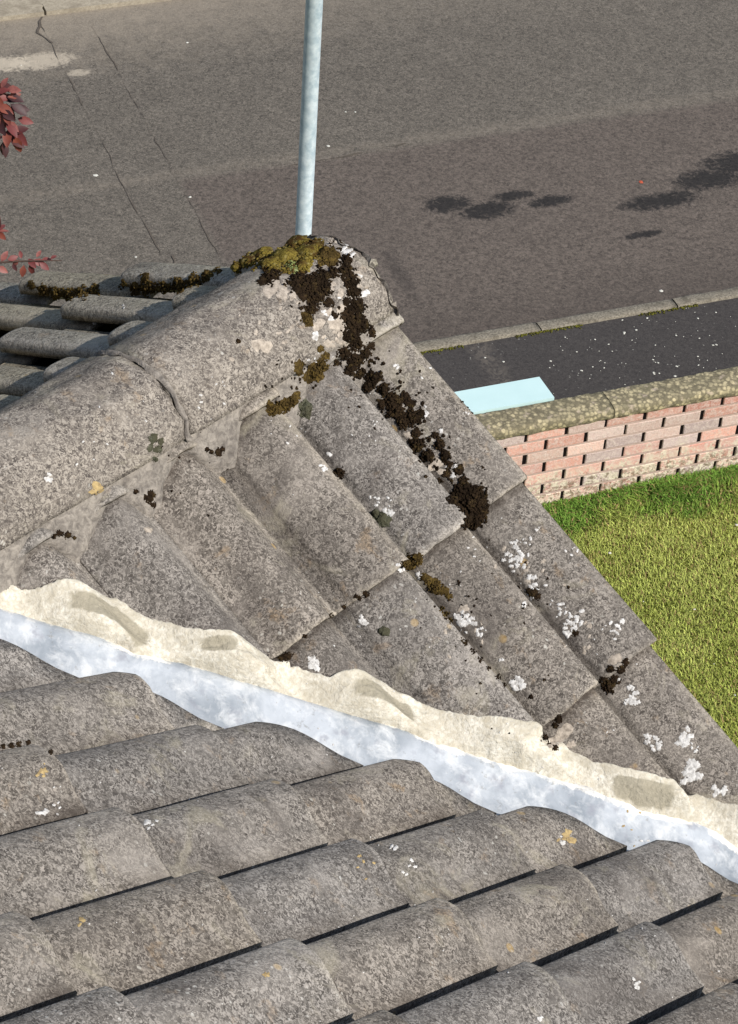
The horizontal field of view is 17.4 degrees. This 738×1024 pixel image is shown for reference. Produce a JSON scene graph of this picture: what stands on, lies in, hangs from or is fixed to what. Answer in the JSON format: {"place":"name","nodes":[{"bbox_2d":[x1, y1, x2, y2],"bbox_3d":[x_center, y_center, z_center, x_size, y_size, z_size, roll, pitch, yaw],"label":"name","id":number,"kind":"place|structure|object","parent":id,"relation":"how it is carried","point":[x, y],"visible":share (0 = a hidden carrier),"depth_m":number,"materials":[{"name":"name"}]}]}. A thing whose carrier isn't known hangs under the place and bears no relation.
{"place":"outdoors","nodes":[
{"label":"outdoors","id":0,"kind":"place"},
{"bbox_2d":[0,0,68,9],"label":"pavement","id":1,"kind":"structure","parent":0,"point":[10,3],"depth_m":16.60,"materials":[{"name":"concrete"}]},
{"bbox_2d":[0,0,737,342],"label":"road","id":2,"kind":"structure","parent":0,"point":[538,140],"depth_m":15.51,"materials":[{"name":"grey asphalt"}]},
{"bbox_2d":[0,0,168,20],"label":"kerb","id":3,"kind":"structure","parent":2,"relation":"on","point":[37,10],"depth_m":16.59,"materials":[{"name":"concrete"}]},
{"bbox_2d":[36,17,405,265],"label":"road joints","id":4,"kind":"object","parent":2,"relation":"on","point":[39,26],"visible":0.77,"depth_m":15.38,"materials":[{"name":"black asphalt"}]},
{"bbox_2d":[20,42,735,393],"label":"petals","id":5,"kind":"object","parent":2,"relation":"on","point":[560,346],"visible":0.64,"depth_m":13.93,"materials":[{"name":"white"}]},
{"bbox_2d":[413,286,737,351],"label":"kerb","id":6,"kind":"structure","parent":2,"relation":"on","point":[561,322],"depth_m":14.00,"materials":[{"name":"concrete"}]},
{"bbox_2d":[421,298,737,401],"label":"pavement","id":7,"kind":"structure","parent":0,"point":[470,366],"depth_m":13.77,"materials":[{"name":"grey asphalt"}]},
{"bbox_2d":[295,0,322,235],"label":"lamp post","id":8,"kind":"object","parent":7,"relation":"on","point":[309,93],"visible":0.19,"depth_m":11.38,"materials":[{"name":"metal"}]},
{"bbox_2d":[455,377,553,413],"bbox_3d":[0.554,-0.352,12.590,0.756,0.602,0.185,-11,43,-17],"label":"cabinet","id":9,"kind":"object","parent":7,"relation":"on","point":[508,395],"visible":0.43,"depth_m":12.43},
{"bbox_2d":[420,304,697,354],"bbox_3d":[2.162,-1.256,14.261,4.999,0.012,0.056,-11,43,-17],"label":"kerb moss","id":10,"kind":"object","parent":7,"relation":"on","point":[558,329],"visible":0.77,"depth_m":13.92,"materials":[{"name":"plant"}]},
{"bbox_2d":[552,469,737,746],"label":"lawn","id":11,"kind":"structure","parent":0,"point":[722,676],"depth_m":12.26,"materials":[{"name":"green plant"}]},
{"bbox_2d":[0,78,61,276],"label":"red leaved tree","id":12,"kind":"object","parent":11,"relation":"on","point":[13,134],"visible":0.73,"depth_m":8.79,"materials":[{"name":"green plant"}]},
{"bbox_2d":[0,234,737,1023],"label":"house","id":13,"kind":"structure","parent":11,"relation":"on","point":[214,808],"depth_m":3.70,"materials":[{"name":"concrete"}]},
{"bbox_2d":[0,740,52,754],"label":"moss clump","id":14,"kind":"object","parent":13,"relation":"on","point":[18,744],"visible":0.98,"depth_m":3.23,"materials":[{"name":"brown plant"}]},
{"bbox_2d":[27,280,99,301],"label":"moss clump","id":15,"kind":"object","parent":13,"relation":"on","point":[43,290],"visible":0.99,"depth_m":4.74,"materials":[{"name":"brown plant"}]},
{"bbox_2d":[51,529,76,539],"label":"moss clump","id":16,"kind":"object","parent":13,"relation":"on","point":[59,533],"visible":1,"depth_m":3.67,"materials":[{"name":"brown plant"}]},
{"bbox_2d":[133,489,155,507],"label":"moss clump","id":17,"kind":"object","parent":13,"relation":"on","point":[150,496],"visible":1,"depth_m":3.77,"materials":[{"name":"brown plant"}]},
{"bbox_2d":[147,433,163,461],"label":"moss clump","id":18,"kind":"object","parent":13,"relation":"on","point":[153,438],"visible":1,"depth_m":3.76,"materials":[{"name":"plant"}]},
{"bbox_2d":[118,266,222,298],"bbox_3d":[-0.334,-0.419,4.494,0.187,0.285,0.388,-13,43,-19],"label":"moss clump","id":19,"kind":"object","parent":13,"relation":"on","point":[136,288],"visible":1,"depth_m":4.49,"materials":[{"name":"brown plant"}]},
{"bbox_2d":[205,446,224,456],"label":"moss clump","id":20,"kind":"object","parent":13,"relation":"on","point":[218,452],"visible":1,"depth_m":3.87,"materials":[{"name":"brown plant"}]},
{"bbox_2d":[230,234,323,275],"bbox_3d":[-0.163,-0.426,4.225,0.134,0.250,0.380,-4,41,-10],"label":"moss cushion","id":21,"kind":"object","parent":13,"relation":"on","point":[302,251],"visible":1,"depth_m":4.06,"materials":[{"name":"green plant"}]},
{"bbox_2d":[284,260,297,273],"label":"moss tuft","id":22,"kind":"object","parent":21,"relation":"on","point":[295,266],"visible":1,"depth_m":4.03,"materials":[{"name":"green plant"}]},
{"bbox_2d":[265,344,329,416],"bbox_3d":[-0.114,-0.212,3.963,0.027,0.078,0.168,31,47,28],"label":"moss clump","id":23,"kind":"object","parent":13,"relation":"on","point":[319,368],"visible":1,"depth_m":3.98,"materials":[{"name":"plant"}]},
{"bbox_2d":[256,265,339,319],"bbox_3d":[-0.118,-0.368,4.014,0.142,0.056,0.116,4,40,0],"label":"moss clump","id":24,"kind":"object","parent":13,"relation":"on","point":[318,287],"visible":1,"depth_m":4.00,"materials":[{"name":"brown plant"}]},
{"bbox_2d":[294,358,304,375],"bbox_3d":[-0.116,-0.235,3.958,0.013,0.036,0.030,20,43,17],"label":"moss cushion","id":25,"kind":"object","parent":13,"relation":"on","point":[298,366],"visible":1,"depth_m":3.95,"materials":[{"name":"plant"}]},
{"bbox_2d":[297,398,312,419],"bbox_3d":[-0.105,-0.170,3.992,0.026,0.029,0.028,4,40,0],"label":"moss cushion","id":26,"kind":"object","parent":13,"relation":"on","point":[305,406],"visible":1,"depth_m":3.99,"materials":[{"name":"green plant"}]},
{"bbox_2d":[300,311,313,326],"bbox_3d":[-0.102,-0.317,3.974,0.024,0.020,0.027,4,40,0],"label":"moss cushion","id":27,"kind":"object","parent":13,"relation":"on","point":[307,318],"visible":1,"depth_m":3.97,"materials":[{"name":"plant"}]},
{"bbox_2d":[277,590,369,662],"bbox_3d":[-0.075,0.178,3.818,0.029,0.046,0.216,29,46,27],"label":"moss clump","id":28,"kind":"object","parent":13,"relation":"on","point":[285,656],"visible":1,"depth_m":3.78,"materials":[{"name":"brown plant"}]},
{"bbox_2d":[315,244,340,266],"bbox_3d":[-0.069,-0.433,4.064,0.044,0.021,0.071,4,40,0],"label":"moss cushion","id":29,"kind":"object","parent":13,"relation":"on","point":[330,256],"visible":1,"depth_m":4.05,"materials":[{"name":"brown plant"}]},
{"bbox_2d":[332,466,345,479],"bbox_3d":[-0.050,-0.060,3.956,0.022,0.047,0.062,4,40,0],"label":"moss cushion","id":30,"kind":"object","parent":13,"relation":"on","point":[339,472],"visible":1,"depth_m":3.98,"materials":[{"name":"brown plant"}]},
{"bbox_2d":[337,253,371,349],"bbox_3d":[-0.024,-0.347,4.056,0.066,0.122,0.146,4,40,0],"label":"moss clump","id":31,"kind":"object","parent":13,"relation":"on","point":[356,318],"visible":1,"depth_m":4.04,"materials":[{"name":"brown plant"}]},
{"bbox_2d":[333,327,375,379],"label":"moss clump","id":32,"kind":"object","parent":13,"relation":"on","point":[356,360],"visible":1,"depth_m":4.05,"materials":[{"name":"brown plant"}]},
{"bbox_2d":[161,240,569,733],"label":"moss specks","id":33,"kind":"object","parent":13,"relation":"on","point":[398,388],"visible":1,"depth_m":4.05,"materials":[{"name":"brown plant"}]},
{"bbox_2d":[370,508,392,527],"bbox_3d":[0.020,0.016,3.942,0.037,0.048,0.066,4,40,0],"label":"moss cushion","id":34,"kind":"object","parent":13,"relation":"on","point":[382,519],"visible":0.92,"depth_m":3.96,"materials":[{"name":"green plant"}]},
{"bbox_2d":[377,625,389,635],"bbox_3d":[0.024,0.192,3.869,0.021,0.014,0.015,4,40,0],"label":"moss cushion","id":35,"kind":"object","parent":13,"relation":"on","point":[383,631],"visible":1,"depth_m":3.87,"materials":[{"name":"green plant"}]},
{"bbox_2d":[362,370,424,436],"bbox_3d":[0.045,-0.184,4.077,0.130,0.074,0.046,29,46,26],"label":"moss clump","id":36,"kind":"object","parent":13,"relation":"on","point":[391,401],"visible":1,"depth_m":4.07,"materials":[{"name":"brown plant"}]},
{"bbox_2d":[400,552,423,571],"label":"moss clump","id":37,"kind":"object","parent":13,"relation":"on","point":[409,563],"visible":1,"depth_m":3.95,"materials":[{"name":"brown plant"}]},
{"bbox_2d":[408,431,454,483],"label":"moss clump","id":38,"kind":"object","parent":13,"relation":"on","point":[417,445],"visible":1,"depth_m":4.06,"materials":[{"name":"brown plant"}]},
{"bbox_2d":[419,573,452,599],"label":"moss clump","id":39,"kind":"object","parent":13,"relation":"on","point":[434,584],"visible":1,"depth_m":3.96,"materials":[{"name":"plant"}]},
{"bbox_2d":[438,606,453,623],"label":"moss clump","id":40,"kind":"object","parent":13,"relation":"on","point":[445,613],"visible":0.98,"depth_m":3.95,"materials":[{"name":"brown plant"}]},
{"bbox_2d":[445,463,489,530],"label":"moss clump","id":41,"kind":"object","parent":13,"relation":"on","point":[475,510],"visible":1,"depth_m":4.04,"materials":[{"name":"brown plant"}]},
{"bbox_2d":[462,639,532,698],"bbox_3d":[0.200,0.253,3.908,0.140,0.093,0.055,27,45,25],"label":"moss clump","id":42,"kind":"object","parent":13,"relation":"on","point":[481,660],"visible":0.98,"depth_m":3.88,"materials":[{"name":"brown plant"}]},
{"bbox_2d":[525,588,540,600],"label":"moss clump","id":43,"kind":"object","parent":13,"relation":"on","point":[534,593],"visible":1,"depth_m":4.04,"materials":[{"name":"brown plant"}]},
{"bbox_2d":[540,714,562,750],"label":"moss clump","id":44,"kind":"object","parent":13,"relation":"on","point":[558,718],"visible":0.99,"depth_m":3.93,"materials":[{"name":"brown plant"}]},
{"bbox_2d":[572,629,578,636],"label":"moss cushion","id":45,"kind":"object","parent":13,"relation":"on","point":[575,633],"visible":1,"depth_m":4.02,"materials":[{"name":"brown plant"}]},
{"bbox_2d":[598,658,629,694],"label":"moss clump","id":46,"kind":"object","parent":13,"relation":"on","point":[607,686],"visible":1,"depth_m":4.02,"materials":[{"name":"brown plant"}]},
{"bbox_2d":[474,366,737,504],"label":"garden wall","id":47,"kind":"structure","parent":11,"relation":"on","point":[570,447],"depth_m":12.58,"materials":[{"name":"brick"}]},
{"bbox_2d":[542,463,737,552],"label":"grass fringe","id":48,"kind":"object","parent":11,"relation":"on","point":[705,481],"depth_m":12.76,"materials":[{"name":"green plant"}]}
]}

